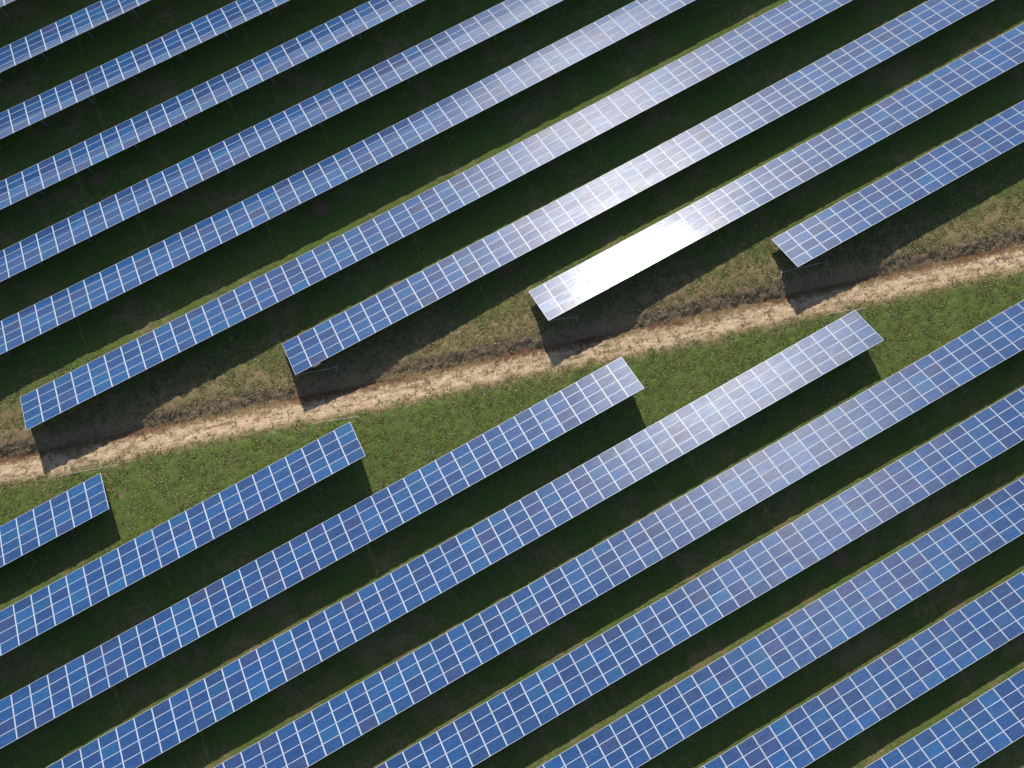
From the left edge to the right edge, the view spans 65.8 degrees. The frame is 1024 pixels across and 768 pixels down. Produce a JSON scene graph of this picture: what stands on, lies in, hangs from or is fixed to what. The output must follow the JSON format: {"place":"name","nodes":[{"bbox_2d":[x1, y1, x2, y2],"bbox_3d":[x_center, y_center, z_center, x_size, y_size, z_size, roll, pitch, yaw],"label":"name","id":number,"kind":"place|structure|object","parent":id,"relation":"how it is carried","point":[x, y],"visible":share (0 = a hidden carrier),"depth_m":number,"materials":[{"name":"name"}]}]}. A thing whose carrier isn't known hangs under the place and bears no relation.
{"place":"outdoors","nodes":[
{"label":"outdoors","id":0,"kind":"place"},
{"bbox_2d":[0,0,1023,767],"bbox_3d":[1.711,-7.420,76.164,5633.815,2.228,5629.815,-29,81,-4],"label":"ground","id":1,"kind":"structure","parent":0,"point":[328,220],"depth_m":76.01,"materials":[{"name":"green plant"}]},
{"bbox_2d":[0,0,14,16],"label":"solar panel row","id":2,"kind":"object","parent":1,"relation":"on","point":[3,2],"visible":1,"depth_m":79.60,"materials":[{"name":"blue glass"}]},
{"bbox_2d":[0,473,108,567],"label":"solar panel row","id":3,"kind":"object","parent":1,"relation":"on","point":[51,519],"visible":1,"depth_m":71.11,"materials":[{"name":"blue glass"}]},
{"bbox_2d":[0,0,149,82],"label":"solar panel row","id":4,"kind":"object","parent":1,"relation":"on","point":[86,19],"visible":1,"depth_m":79.66,"materials":[{"name":"blue glass"}]},
{"bbox_2d":[0,0,288,148],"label":"solar panel row","id":5,"kind":"object","parent":1,"relation":"on","point":[56,99],"visible":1,"depth_m":79.28,"materials":[{"name":"blue glass"}]},
{"bbox_2d":[0,422,364,655],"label":"solar panel row","id":6,"kind":"object","parent":1,"relation":"on","point":[64,598],"visible":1,"depth_m":70.49,"materials":[{"name":"blue glass"}]},
{"bbox_2d":[0,0,424,209],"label":"solar panel row","id":7,"kind":"object","parent":1,"relation":"on","point":[58,167],"visible":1,"depth_m":78.75,"materials":[{"name":"blue glass"}]},
{"bbox_2d":[0,0,562,281],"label":"solar panel row","id":8,"kind":"object","parent":1,"relation":"on","point":[91,221],"visible":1,"depth_m":78.15,"materials":[{"name":"blue glass"}]},
{"bbox_2d":[0,357,643,748],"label":"solar panel row","id":9,"kind":"object","parent":1,"relation":"on","point":[234,593],"visible":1,"depth_m":70.94,"materials":[{"name":"blue glass"}]},
{"bbox_2d":[0,0,694,354],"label":"solar panel row","id":10,"kind":"object","parent":1,"relation":"on","point":[117,279],"visible":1,"depth_m":77.61,"materials":[{"name":"blue glass"}]},
{"bbox_2d":[20,0,851,430],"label":"solar panel row","id":11,"kind":"object","parent":1,"relation":"on","point":[94,378],"visible":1,"depth_m":77.06,"materials":[{"name":"blue glass"}]},
{"bbox_2d":[46,310,882,767],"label":"solar panel row","id":12,"kind":"object","parent":1,"relation":"on","point":[290,654],"visible":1,"depth_m":71.08,"materials":[{"name":"blue glass"}]},
{"bbox_2d":[0,0,1023,767],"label":"grass","id":13,"kind":"structure","parent":1,"relation":"on","point":[186,466],"depth_m":75.01,"materials":[{"name":"green plant"}]},
{"bbox_2d":[0,0,1023,767],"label":"dry grass","id":14,"kind":"structure","parent":1,"relation":"on","point":[532,314],"depth_m":75.91,"materials":[{"name":"beige plant"}]},
{"bbox_2d":[214,300,1023,767],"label":"solar panel row","id":15,"kind":"object","parent":1,"relation":"on","point":[382,696],"visible":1,"depth_m":71.34,"materials":[{"name":"blue glass"}]},
{"bbox_2d":[282,0,993,374],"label":"solar panel row","id":16,"kind":"object","parent":1,"relation":"on","point":[462,268],"visible":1,"depth_m":77.65,"materials":[{"name":"blue glass"}]},
{"bbox_2d":[376,387,1023,767],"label":"solar panel row","id":17,"kind":"object","parent":1,"relation":"on","point":[504,719],"visible":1,"depth_m":70.49,"materials":[{"name":"blue glass"}]},
{"bbox_2d":[529,23,1023,320],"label":"solar panel row","id":18,"kind":"object","parent":1,"relation":"on","point":[579,284],"visible":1,"depth_m":77.33,"materials":[{"name":"blue glass"}]},
{"bbox_2d":[538,476,1023,767],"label":"solar panel row","id":19,"kind":"object","parent":1,"relation":"on","point":[785,648],"visible":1,"depth_m":69.49,"materials":[{"name":"blue glass"}]},
{"bbox_2d":[700,571,1023,767],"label":"solar panel row","id":20,"kind":"object","parent":1,"relation":"on","point":[895,673],"visible":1,"depth_m":68.82,"materials":[{"name":"blue glass"}]},
{"bbox_2d":[772,100,1023,266],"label":"solar panel row","id":21,"kind":"object","parent":1,"relation":"on","point":[818,234],"visible":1,"depth_m":76.72,"materials":[{"name":"blue glass"}]},
{"bbox_2d":[865,669,1023,767],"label":"solar panel row","id":22,"kind":"object","parent":1,"relation":"on","point":[987,724],"visible":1,"depth_m":68.02,"materials":[{"name":"blue glass"}]}
]}

